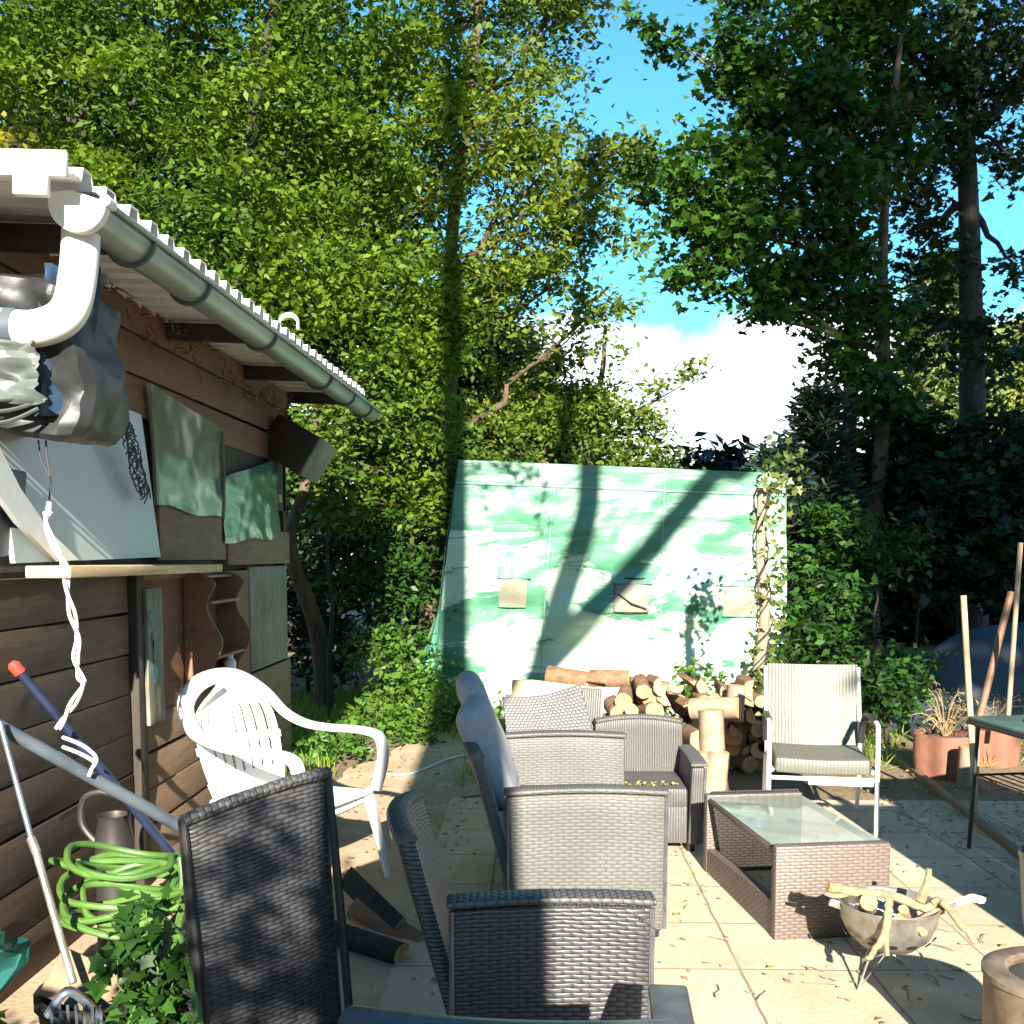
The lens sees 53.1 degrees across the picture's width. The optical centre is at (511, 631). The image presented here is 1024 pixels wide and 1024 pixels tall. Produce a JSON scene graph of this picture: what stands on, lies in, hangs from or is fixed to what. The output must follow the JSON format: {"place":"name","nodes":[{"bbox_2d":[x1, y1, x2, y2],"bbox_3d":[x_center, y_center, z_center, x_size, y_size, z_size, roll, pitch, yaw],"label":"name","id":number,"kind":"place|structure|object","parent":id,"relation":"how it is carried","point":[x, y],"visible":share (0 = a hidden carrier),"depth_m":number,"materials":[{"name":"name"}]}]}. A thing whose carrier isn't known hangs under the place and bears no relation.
{"place":"outdoors","nodes":[
{"label":"outdoors","id":0,"kind":"place"},
{"bbox_2d":[0,732,479,1023],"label":"garden path","id":1,"kind":"structure","parent":0,"point":[369,977],"depth_m":5.68,"materials":[{"name":"tile"}]},
{"bbox_2d":[0,928,30,993],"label":"green bag","id":2,"kind":"object","parent":1,"relation":"on","point":[14,955],"visible":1,"depth_m":2.94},
{"bbox_2d":[33,962,127,1023],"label":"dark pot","id":3,"kind":"object","parent":1,"relation":"on","point":[41,1004],"visible":0.25,"depth_m":2.88,"materials":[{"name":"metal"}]},
{"bbox_2d":[0,721,106,1023],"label":"garden rake","id":4,"kind":"object","parent":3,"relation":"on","point":[84,1001],"visible":0.98,"depth_m":2.90,"materials":[{"name":"metal"}]},
{"bbox_2d":[39,949,123,1010],"bbox_3d":[-1.220,1.027,2.962,0.273,0.223,0.065,0,4,-4],"label":"wood offcut","id":5,"kind":"object","parent":3,"relation":"on","point":[55,982],"visible":0.36,"depth_m":2.95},
{"bbox_2d":[8,660,176,862],"bbox_3d":[-1.350,0.698,3.767,0.868,1.235,0.045,-3,5,-31],"label":"navy pole","id":6,"kind":"object","parent":1,"relation":"on","point":[16,668],"visible":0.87,"depth_m":3.61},
{"bbox_2d":[77,789,135,958],"bbox_3d":[-1.622,0.966,4.107,0.207,0.673,0.148,-2,5,-26],"label":"metal jug","id":7,"kind":"object","parent":1,"relation":"on","point":[114,827],"visible":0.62,"depth_m":4.07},
{"bbox_2d":[81,880,192,1023],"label":"leafy weed","id":8,"kind":"object","parent":1,"relation":"on","point":[147,994],"visible":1,"depth_m":2.72,"materials":[{"name":"green plant"}]},
{"bbox_2d":[132,767,352,1023],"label":"back chair","id":9,"kind":"object","parent":1,"relation":"on","point":[258,931],"visible":0.88,"depth_m":2.92,"materials":[{"name":"wicker"}]},
{"bbox_2d":[48,841,202,1023],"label":"garden hose","id":10,"kind":"object","parent":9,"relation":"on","point":[119,864],"visible":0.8,"depth_m":3.09,"materials":[{"name":"rubber"}]},
{"bbox_2d":[177,668,390,877],"bbox_3d":[-1.113,0.718,4.965,0.823,1.048,0.784,2,5,25],"label":"plastic chair","id":11,"kind":"object","parent":1,"relation":"on","point":[234,688],"visible":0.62,"depth_m":5.07,"materials":[{"name":"plastic"}]},
{"bbox_2d":[342,866,406,929],"bbox_3d":[-0.608,1.177,4.474,0.079,0.093,0.424,-12,28,-38],"label":"firewood log","id":12,"kind":"object","parent":1,"relation":"on","point":[355,883],"visible":0.76,"depth_m":4.47,"materials":[{"name":"brown wood"}]},
{"bbox_2d":[284,681,503,786],"bbox_3d":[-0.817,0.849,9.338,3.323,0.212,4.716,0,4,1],"label":"grass","id":13,"kind":"structure","parent":0,"point":[305,751],"depth_m":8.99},
{"bbox_2d":[0,0,1023,558],"label":"sky","id":14,"kind":"structure","parent":0,"point":[753,388],"materials":[{"name":"blue"}]},
{"bbox_2d":[285,569,1023,800],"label":"ground","id":15,"kind":"structure","parent":0,"point":[737,780],"depth_m":7.50,"materials":[{"name":"soil"}]},
{"bbox_2d":[0,0,279,276],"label":"tree","id":16,"kind":"object","parent":15,"relation":"on","point":[149,155],"visible":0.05,"depth_m":16.11,"materials":[{"name":"green plant"}]},
{"bbox_2d":[0,148,381,1002],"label":"shed","id":17,"kind":"structure","parent":15,"relation":"on","point":[218,482],"depth_m":4.73,"materials":[{"name":"brown wood"}]},
{"bbox_2d":[0,469,26,557],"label":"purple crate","id":18,"kind":"object","parent":17,"relation":"on","point":[6,523],"visible":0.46,"depth_m":3.46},
{"bbox_2d":[0,263,129,446],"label":"wrapped bundle","id":19,"kind":"object","parent":17,"relation":"hanging from","point":[70,390],"visible":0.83,"depth_m":3.31,"materials":[{"name":"grey plastic"}]},
{"bbox_2d":[37,440,51,501],"bbox_3d":[-1.554,-0.531,3.408,0.045,0.209,0.006,0,4,1],"label":"black cord","id":20,"kind":"object","parent":19,"relation":"hanging from","point":[48,471],"visible":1,"depth_m":3.40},
{"bbox_2d":[43,502,86,729],"bbox_3d":[-1.503,-0.049,3.442,0.134,0.772,0.036,0,4,1],"label":"white cable","id":21,"kind":"object","parent":20,"relation":"hanging from","point":[49,534],"visible":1,"depth_m":3.44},
{"bbox_2d":[0,410,160,562],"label":"grey sheet","id":22,"kind":"object","parent":17,"relation":"attached to","point":[100,510],"visible":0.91,"depth_m":4.12,"materials":[{"name":"plastic"}]},
{"bbox_2d":[0,448,78,560],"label":"slanted board","id":23,"kind":"object","parent":22,"relation":"attached to","point":[21,512],"visible":0.83,"depth_m":3.48,"materials":[{"name":"white paint"}]},
{"bbox_2d":[122,421,150,503],"bbox_3d":[-1.654,-0.756,4.497,0.007,0.385,0.342,0,4,1],"label":"wire tangle","id":24,"kind":"object","parent":22,"relation":"attached to","point":[128,435],"visible":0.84,"depth_m":4.50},
{"bbox_2d":[0,718,178,832],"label":"grey pole","id":25,"kind":"object","parent":17,"relation":"attached to","point":[32,744],"visible":0.48,"depth_m":3.28,"materials":[{"name":"metal"}]},
{"bbox_2d":[25,564,221,577],"bbox_3d":[-1.609,-0.274,4.528,0.150,0.054,2.251,0,4,-3],"label":"shelf plank","id":26,"kind":"object","parent":17,"relation":"attached to","point":[73,571],"visible":1,"depth_m":3.83,"materials":[{"name":"brown wood"}]},
{"bbox_2d":[143,587,164,725],"bbox_3d":[-1.741,0.118,4.990,0.024,0.663,0.210,0,4,1],"label":"weathered plank","id":27,"kind":"object","parent":17,"relation":"attached to","point":[154,661],"visible":1,"depth_m":4.96,"materials":[{"name":"grey wood"}]},
{"bbox_2d":[48,254,294,420],"bbox_3d":[-1.668,-1.470,5.740,0.182,0.291,3.798,0,4,1],"label":"dry vine","id":28,"kind":"object","parent":17,"relation":"attached to","point":[261,395],"visible":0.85,"depth_m":5.40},
{"bbox_2d":[150,382,225,518],"bbox_3d":[-1.734,-0.937,5.536,0.019,0.613,1.176,0,4,1],"label":"polythene window","id":29,"kind":"structure","parent":17,"relation":"in","point":[187,444],"depth_m":5.46,"materials":[{"name":"plastic"}]},
{"bbox_2d":[183,572,250,688],"bbox_3d":[-1.657,-0.004,5.797,0.205,0.660,0.565,0,4,1],"label":"wall shelf","id":30,"kind":"object","parent":17,"relation":"attached to","point":[217,631],"depth_m":5.53,"materials":[{"name":"brown wood"}]},
{"bbox_2d":[223,460,280,543],"bbox_3d":[-1.700,-0.884,6.772,0.035,0.619,1.253,0,4,2],"label":"polythene window","id":31,"kind":"structure","parent":17,"relation":"in","point":[251,494],"depth_m":6.70,"materials":[{"name":"plastic"}]},
{"bbox_2d":[267,413,336,483],"bbox_3d":[-1.547,-1.316,7.410,0.361,0.300,0.420,31,2,6],"label":"eave box","id":32,"kind":"object","parent":17,"relation":"attached to","point":[300,450],"visible":0.96,"depth_m":7.21,"materials":[{"name":"brown wood"}]},
{"bbox_2d":[0,0,397,309],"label":"broadleaf tree","id":33,"kind":"object","parent":15,"relation":"on","point":[90,51],"visible":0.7,"depth_m":11.13,"materials":[{"name":"green plant"}]},
{"bbox_2d":[105,0,478,652],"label":"tree","id":34,"kind":"object","parent":15,"relation":"on","point":[427,225],"visible":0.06,"depth_m":16.17,"materials":[{"name":"green plant"}]},
{"bbox_2d":[88,0,554,423],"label":"broadleaf tree","id":35,"kind":"object","parent":15,"relation":"on","point":[348,117],"visible":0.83,"depth_m":10.98,"materials":[{"name":"green plant"}]},
{"bbox_2d":[258,302,431,639],"bbox_3d":[-3.858,-2.506,19.789,7.250,7.862,4.446,0,4,1],"label":"tree","id":36,"kind":"object","parent":15,"relation":"on","point":[353,606],"visible":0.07,"depth_m":19.27,"materials":[{"name":"green plant"}]},
{"bbox_2d":[286,497,404,697],"bbox_3d":[-2.220,-0.457,11.646,2.597,2.413,1.830,4,6,41],"label":"shrub","id":37,"kind":"object","parent":15,"relation":"on","point":[318,555],"visible":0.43,"depth_m":11.38,"materials":[{"name":"green plant"}]},
{"bbox_2d":[286,366,410,720],"bbox_3d":[-1.731,-0.860,10.134,1.430,3.435,1.397,0,4,1],"label":"broadleaf tree","id":38,"kind":"object","parent":15,"relation":"on","point":[328,516],"visible":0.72,"depth_m":9.93,"materials":[{"name":"green plant"}]},
{"bbox_2d":[306,452,456,693],"bbox_3d":[-1.279,-0.572,10.807,1.819,2.765,2.154,0,4,1],"label":"shrub","id":39,"kind":"object","parent":15,"relation":"on","point":[405,563],"visible":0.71,"depth_m":10.52,"materials":[{"name":"green plant"}]},
{"bbox_2d":[333,397,438,636],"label":"tree","id":40,"kind":"object","parent":15,"relation":"on","point":[424,537],"visible":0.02,"depth_m":19.29,"materials":[{"name":"green plant"}]},
{"bbox_2d":[322,595,464,726],"bbox_3d":[-1.155,0.284,9.896,1.425,1.285,1.258,0,4,1],"label":"shrub","id":41,"kind":"object","parent":15,"relation":"on","point":[396,652],"visible":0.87,"depth_m":9.91,"materials":[{"name":"green plant"}]},
{"bbox_2d":[286,251,515,713],"bbox_3d":[-1.208,-1.615,10.972,2.342,4.896,3.338,2,5,29],"label":"broadleaf tree","id":42,"kind":"object","parent":15,"relation":"on","point":[401,361],"visible":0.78,"depth_m":10.55,"materials":[{"name":"green plant"}]},
{"bbox_2d":[291,663,510,768],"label":"weeds","id":43,"kind":"object","parent":15,"relation":"on","point":[407,718],"visible":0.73,"depth_m":8.87,"materials":[{"name":"green plant"}]},
{"bbox_2d":[345,285,617,469],"bbox_3d":[-0.243,-2.578,16.933,4.287,5.956,4.161,-3,5,-37],"label":"tree","id":44,"kind":"object","parent":15,"relation":"on","point":[468,382],"visible":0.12,"depth_m":15.99,"materials":[{"name":"green plant"}]},
{"bbox_2d":[329,0,689,671],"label":"broadleaf tree","id":45,"kind":"object","parent":15,"relation":"on","point":[499,278],"visible":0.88,"depth_m":11.72,"materials":[{"name":"green plant"}]},
{"bbox_2d":[443,325,721,469],"bbox_3d":[0.857,-1.786,13.158,3.675,4.858,2.344,0,4,1],"label":"young tree","id":46,"kind":"object","parent":15,"relation":"on","point":[593,402],"visible":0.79,"depth_m":12.96,"materials":[{"name":"green plant"}]},
{"bbox_2d":[158,747,1023,1020],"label":"leaf litter","id":47,"kind":"object","parent":15,"relation":"on","point":[808,968],"visible":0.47,"depth_m":6.07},
{"bbox_2d":[407,460,786,715],"bbox_3d":[0.775,-0.501,11.421,4.037,2.726,2.757,0,4,1],"label":"tarp tent","id":48,"kind":"object","parent":15,"relation":"on","point":[634,571],"visible":0.77,"depth_m":10.13,"materials":[{"name":"plastic"}]},
{"bbox_2d":[497,566,531,607],"bbox_3d":[0.025,-0.440,10.167,0.347,0.417,0.160,0,4,1],"label":"window","id":49,"kind":"structure","parent":48,"relation":"in","point":[513,580],"depth_m":10.14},
{"bbox_2d":[611,571,652,612],"bbox_3d":[1.184,-0.386,10.092,0.404,0.410,0.109,0,4,1],"label":"window","id":50,"kind":"structure","parent":48,"relation":"in","point":[631,589],"depth_m":10.09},
{"bbox_2d":[720,574,757,616],"bbox_3d":[2.252,-0.353,10.100,0.406,0.427,0.071,0,4,1],"label":"window","id":51,"kind":"structure","parent":48,"relation":"in","point":[738,598],"depth_m":10.09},
{"bbox_2d":[496,656,733,731],"bbox_3d":[1.153,0.680,8.598,2.846,0.940,1.112,1,4,14],"label":"creeper","id":52,"kind":"object","parent":15,"relation":"on","point":[708,674],"visible":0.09,"depth_m":8.70,"materials":[{"name":"green plant"}]},
{"bbox_2d":[618,418,796,471],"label":"tree","id":53,"kind":"object","parent":15,"relation":"on","point":[724,460],"visible":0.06,"depth_m":20.21,"materials":[{"name":"green plant"}]},
{"bbox_2d":[708,751,730,792],"bbox_3d":[1.361,0.950,6.843,0.161,0.304,0.168,7,3,-6],"label":"firewood log","id":54,"kind":"object","parent":15,"relation":"on","point":[719,762],"visible":0.6,"depth_m":6.77,"materials":[{"name":"brown wood"}]},
{"bbox_2d":[682,724,699,749],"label":"firewood log","id":55,"kind":"object","parent":54,"relation":"on","point":[690,733],"visible":0.49,"depth_m":6.92,"materials":[{"name":"brown wood"}]},
{"bbox_2d":[698,708,724,751],"bbox_3d":[1.341,0.667,6.875,0.170,0.284,0.173,-3,1,4],"label":"firewood log","id":56,"kind":"object","parent":54,"relation":"on","point":[711,731],"visible":0.95,"depth_m":6.80,"materials":[{"name":"brown wood"}]},
{"bbox_2d":[688,697,741,719],"bbox_3d":[1.434,0.543,7.224,0.344,0.156,0.157,-4,-2,31],"label":"firewood log","id":57,"kind":"object","parent":56,"relation":"on","point":[731,707],"visible":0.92,"depth_m":7.16,"materials":[{"name":"brown wood"}]},
{"bbox_2d":[741,427,809,749],"bbox_3d":[1.970,-0.253,7.777,0.526,2.575,0.400,0,4,1],"label":"ivy post","id":58,"kind":"object","parent":15,"relation":"on","point":[759,656],"visible":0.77,"depth_m":7.71,"materials":[{"name":"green plant"}]},
{"bbox_2d":[613,0,948,658],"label":"maple tree","id":59,"kind":"object","parent":15,"relation":"on","point":[764,81],"visible":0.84,"depth_m":12.81,"materials":[{"name":"green plant"}]},
{"bbox_2d":[601,33,976,666],"bbox_3d":[3.409,-3.517,12.975,5.342,8.376,2.425,-2,5,-22],"label":"maple tree","id":60,"kind":"object","parent":15,"relation":"on","point":[732,225],"visible":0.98,"depth_m":12.62,"materials":[{"name":"green plant"}]},
{"bbox_2d":[733,432,863,664],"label":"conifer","id":61,"kind":"object","parent":15,"relation":"on","point":[770,451],"visible":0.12,"depth_m":11.67,"materials":[{"name":"green plant"}]},
{"bbox_2d":[742,521,905,668],"bbox_3d":[2.960,-0.091,9.842,1.673,1.945,1.362,-4,5,-40],"label":"shrub","id":62,"kind":"object","parent":15,"relation":"on","point":[817,595],"visible":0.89,"depth_m":9.82,"materials":[{"name":"green plant"}]},
{"bbox_2d":[772,377,895,666],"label":"conifer","id":63,"kind":"object","parent":15,"relation":"on","point":[821,430],"visible":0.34,"depth_m":11.99,"materials":[{"name":"green plant"}]},
{"bbox_2d":[732,438,948,647],"bbox_3d":[6.161,-1.269,18.818,5.060,4.607,4.193,0,4,1],"label":"tree","id":64,"kind":"object","parent":15,"relation":"on","point":[889,620],"visible":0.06,"depth_m":17.99,"materials":[{"name":"green plant"}]},
{"bbox_2d":[786,481,948,690],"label":"tree","id":65,"kind":"object","parent":15,"relation":"on","point":[867,552],"visible":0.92,"depth_m":10.76,"materials":[{"name":"green plant"}]},
{"bbox_2d":[817,635,962,750],"bbox_3d":[3.148,0.505,8.787,1.352,0.923,1.563,2,5,22],"label":"shrub","id":66,"kind":"object","parent":15,"relation":"on","point":[875,675],"visible":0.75,"depth_m":8.58,"materials":[{"name":"green plant"}]},
{"bbox_2d":[829,395,993,662],"bbox_3d":[5.342,-1.302,13.924,2.437,3.764,2.089,2,5,24],"label":"tree","id":67,"kind":"object","parent":15,"relation":"on","point":[913,441],"visible":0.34,"depth_m":13.32,"materials":[{"name":"green plant"}]},
{"bbox_2d":[864,242,998,436],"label":"conifer","id":68,"kind":"object","parent":15,"relation":"on","point":[941,394],"visible":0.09,"depth_m":20.10,"materials":[{"name":"green plant"}]},
{"bbox_2d":[913,728,974,780],"bbox_3d":[3.171,0.898,7.509,0.471,0.310,0.427,0,4,-7],"label":"terracotta planter","id":69,"kind":"object","parent":15,"relation":"on","point":[935,757],"visible":0.73,"depth_m":7.35,"materials":[{"name":"ceramic"}]},
{"bbox_2d":[908,681,980,736],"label":"dried plant","id":70,"kind":"object","parent":69,"relation":"in","point":[945,729],"visible":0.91,"depth_m":7.46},
{"bbox_2d":[864,407,1023,614],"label":"shrub","id":71,"kind":"object","parent":15,"relation":"on","point":[948,522],"visible":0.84,"depth_m":12.31,"materials":[{"name":"green plant"}]},
{"bbox_2d":[865,0,1023,634],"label":"dark tree","id":72,"kind":"object","parent":15,"relation":"on","point":[964,65],"visible":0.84,"depth_m":14.33,"materials":[{"name":"green plant"}]},
{"bbox_2d":[878,621,1023,740],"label":"covered heap","id":73,"kind":"object","parent":15,"relation":"on","point":[981,641],"visible":0.52,"depth_m":9.17,"materials":[{"name":"plastic"}]},
{"bbox_2d":[882,436,1023,645],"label":"tree","id":74,"kind":"object","parent":15,"relation":"on","point":[947,624],"visible":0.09,"depth_m":18.13,"materials":[{"name":"green plant"}]},
{"bbox_2d":[956,745,979,788],"bbox_3d":[3.173,0.938,7.120,0.150,0.288,0.150,0,4,1],"label":"cut stump","id":75,"kind":"object","parent":15,"relation":"on","point":[963,779],"visible":0.55,"depth_m":7.07,"materials":[{"name":"brown wood"}]},
{"bbox_2d":[932,314,1023,636],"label":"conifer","id":76,"kind":"object","parent":15,"relation":"on","point":[1010,397],"visible":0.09,"depth_m":19.22,"materials":[{"name":"green plant"}]},
{"bbox_2d":[939,398,1023,623],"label":"shrub","id":77,"kind":"object","parent":15,"relation":"on","point":[993,573],"visible":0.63,"depth_m":11.89,"materials":[{"name":"green plant"}]},
{"bbox_2d":[961,724,1021,767],"bbox_3d":[3.712,0.881,7.945,0.428,0.280,0.388,-3,5,-33],"label":"terracotta planter","id":78,"kind":"object","parent":15,"relation":"on","point":[1004,749],"visible":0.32,"depth_m":7.78,"materials":[{"name":"ceramic"}]},
{"bbox_2d":[976,591,1013,715],"bbox_3d":[3.659,0.171,7.750,0.402,0.947,0.052,-3,5,-33],"label":"tool handle","id":79,"kind":"object","parent":78,"relation":"on","point":[995,653],"visible":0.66,"depth_m":7.73,"materials":[{"name":"brown wood"}]},
{"bbox_2d":[1006,542,1022,714],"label":"stake","id":80,"kind":"object","parent":15,"relation":"on","point":[1014,628],"visible":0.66,"depth_m":7.47,"materials":[{"name":"brown wood"}]},
{"bbox_2d":[378,798,1023,1023],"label":"patio","id":81,"kind":"structure","parent":0,"point":[748,953],"depth_m":4.23,"materials":[{"name":"tile"}]},
{"bbox_2d":[335,920,408,963],"bbox_3d":[-0.610,1.252,4.147,0.424,0.085,0.099,6,8,33],"label":"firewood log","id":82,"kind":"object","parent":81,"relation":"on","point":[376,946],"visible":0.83,"depth_m":4.07,"materials":[{"name":"brown wood"}]},
{"bbox_2d":[346,897,424,942],"bbox_3d":[-0.541,1.250,4.372,0.424,0.071,0.069,15,17,38],"label":"firewood log","id":83,"kind":"object","parent":81,"relation":"on","point":[359,910],"visible":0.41,"depth_m":4.37,"materials":[{"name":"brown wood"}]},
{"bbox_2d":[338,984,694,1023],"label":"table","id":84,"kind":"object","parent":81,"relation":"on","point":[670,1004],"visible":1,"depth_m":1.74,"materials":[{"name":"metal"}]},
{"bbox_2d":[386,790,656,1020],"bbox_3d":[0.006,0.952,3.217,0.789,0.831,0.629,0,4,-3],"label":"rattan armchair","id":85,"kind":"object","parent":81,"relation":"on","point":[559,954],"visible":0.97,"depth_m":2.93,"materials":[{"name":"wicker"}]},
{"bbox_2d":[502,684,591,731],"bbox_3d":[0.206,0.478,5.919,0.536,0.337,0.243,0,4,1],"label":"cushion","id":86,"kind":"object","parent":81,"relation":"on","point":[564,709],"visible":0.77,"depth_m":5.93,"materials":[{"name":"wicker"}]},
{"bbox_2d":[511,680,604,716],"bbox_3d":[0.285,0.483,6.566,0.614,0.346,0.035,0,4,1],"label":"rattan armchair","id":87,"kind":"object","parent":81,"relation":"on","point":[528,687],"visible":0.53,"depth_m":6.54,"materials":[{"name":"grey wicker"}]},
{"bbox_2d":[462,730,669,936],"bbox_3d":[0.198,0.851,4.898,0.869,0.786,1.420,0,4,-1],"label":"rattan armchair","id":88,"kind":"object","parent":81,"relation":"on","point":[573,815],"visible":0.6,"depth_m":4.22,"materials":[{"name":"wicker"}]},
{"bbox_2d":[456,670,512,757],"bbox_3d":[-0.149,0.454,5.271,0.154,0.504,0.458,-22,6,-3],"label":"back cushion","id":89,"kind":"object","parent":88,"relation":"on","point":[468,683],"visible":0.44,"depth_m":5.07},
{"bbox_2d":[456,694,518,810],"bbox_3d":[-0.111,0.552,4.755,0.166,0.504,0.497,-20,3,3],"label":"back cushion","id":90,"kind":"object","parent":88,"relation":"on","point":[476,721],"visible":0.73,"depth_m":4.53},
{"bbox_2d":[593,714,707,851],"bbox_3d":[0.759,0.841,5.780,0.589,0.676,0.599,0,4,1],"label":"rattan armchair","id":91,"kind":"object","parent":81,"relation":"on","point":[657,751],"visible":0.67,"depth_m":5.92,"materials":[{"name":"wicker"}]},
{"bbox_2d":[703,788,889,939],"bbox_3d":[1.279,1.045,4.751,0.500,0.421,0.980,-1,4,-7],"label":"coffee table","id":92,"kind":"object","parent":81,"relation":"on","point":[805,850],"visible":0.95,"depth_m":4.41,"materials":[{"name":"brown wicker"}]},
{"bbox_2d":[762,663,880,836],"bbox_3d":[1.841,0.691,6.194,0.641,0.923,0.724,1,4,10],"label":"sling chair","id":93,"kind":"object","parent":81,"relation":"on","point":[814,722],"visible":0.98,"depth_m":6.40,"materials":[{"name":"white paint"}]},
{"bbox_2d":[828,886,941,990],"bbox_3d":[1.419,1.163,3.863,0.375,0.318,0.373,3,5,37],"label":"fire bowl","id":94,"kind":"object","parent":81,"relation":"on","point":[864,930],"visible":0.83,"depth_m":3.75,"materials":[{"name":"metal"}]},
{"bbox_2d":[865,898,892,961],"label":"branch","id":95,"kind":"object","parent":94,"relation":"in","point":[882,939],"visible":1,"depth_m":3.65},
{"bbox_2d":[824,868,976,943],"bbox_3d":[1.422,0.993,3.769,0.527,0.234,0.136,1,4,15],"label":"branch","id":96,"kind":"object","parent":94,"relation":"in","point":[836,890],"visible":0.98,"depth_m":3.77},
{"bbox_2d":[889,751,1018,859],"bbox_3d":[2.757,1.149,5.937,0.050,0.050,4.600,1,4,7],"label":"edging timber","id":97,"kind":"object","parent":81,"relation":"on","point":[1003,841],"visible":0.93,"depth_m":6.44,"materials":[{"name":"beige wood"}]},
{"bbox_2d":[960,595,978,815],"bbox_3d":[2.804,0.487,6.270,0.163,1.415,0.036,0,4,1],"label":"stake","id":98,"kind":"object","parent":81,"relation":"on","point":[967,665],"visible":0.66,"depth_m":6.25,"materials":[{"name":"brown wood"}]},
{"bbox_2d":[965,715,1023,848],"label":"garden table","id":99,"kind":"object","parent":81,"relation":"on","point":[1011,725],"visible":1,"depth_m":5.49,"materials":[{"name":"green metal"}]},
{"bbox_2d":[981,946,1023,1023],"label":"plant pot","id":100,"kind":"object","parent":81,"relation":"on","point":[1002,970],"visible":1,"depth_m":2.93,"materials":[{"name":"ceramic"}]},
{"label":"firewood log","id":101,"kind":"object","parent":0,"visible":0},
{"bbox_2d":[603,694,625,715],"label":"firewood log","id":102,"kind":"object","parent":101,"relation":"on","point":[611,707],"visible":0.49,"depth_m":7.74,"materials":[{"name":"brown wood"}]},
{"bbox_2d":[615,683,633,709],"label":"firewood log","id":103,"kind":"object","parent":102,"relation":"on","point":[624,697],"visible":0.85,"depth_m":7.65,"materials":[{"name":"brown wood"}]},
{"bbox_2d":[588,670,629,686],"bbox_3d":[0.755,0.368,8.001,0.324,0.132,0.076,0,3,18],"label":"firewood log","id":104,"kind":"object","parent":103,"relation":"on","point":[617,678],"visible":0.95,"depth_m":7.97,"materials":[{"name":"brown wood"}]},
{"bbox_2d":[587,675,606,685],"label":"firewood log","id":105,"kind":"object","parent":104,"relation":"on","point":[597,680],"visible":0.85,"depth_m":7.97,"materials":[{"name":"brown wood"}]},
{"bbox_2d":[545,665,588,685],"bbox_3d":[0.428,0.363,8.030,0.324,0.143,0.116,8,12,15],"label":"firewood log","id":106,"kind":"object","parent":105,"relation":"on","point":[563,675],"visible":0.78,"depth_m":7.99,"materials":[{"name":"brown wood"}]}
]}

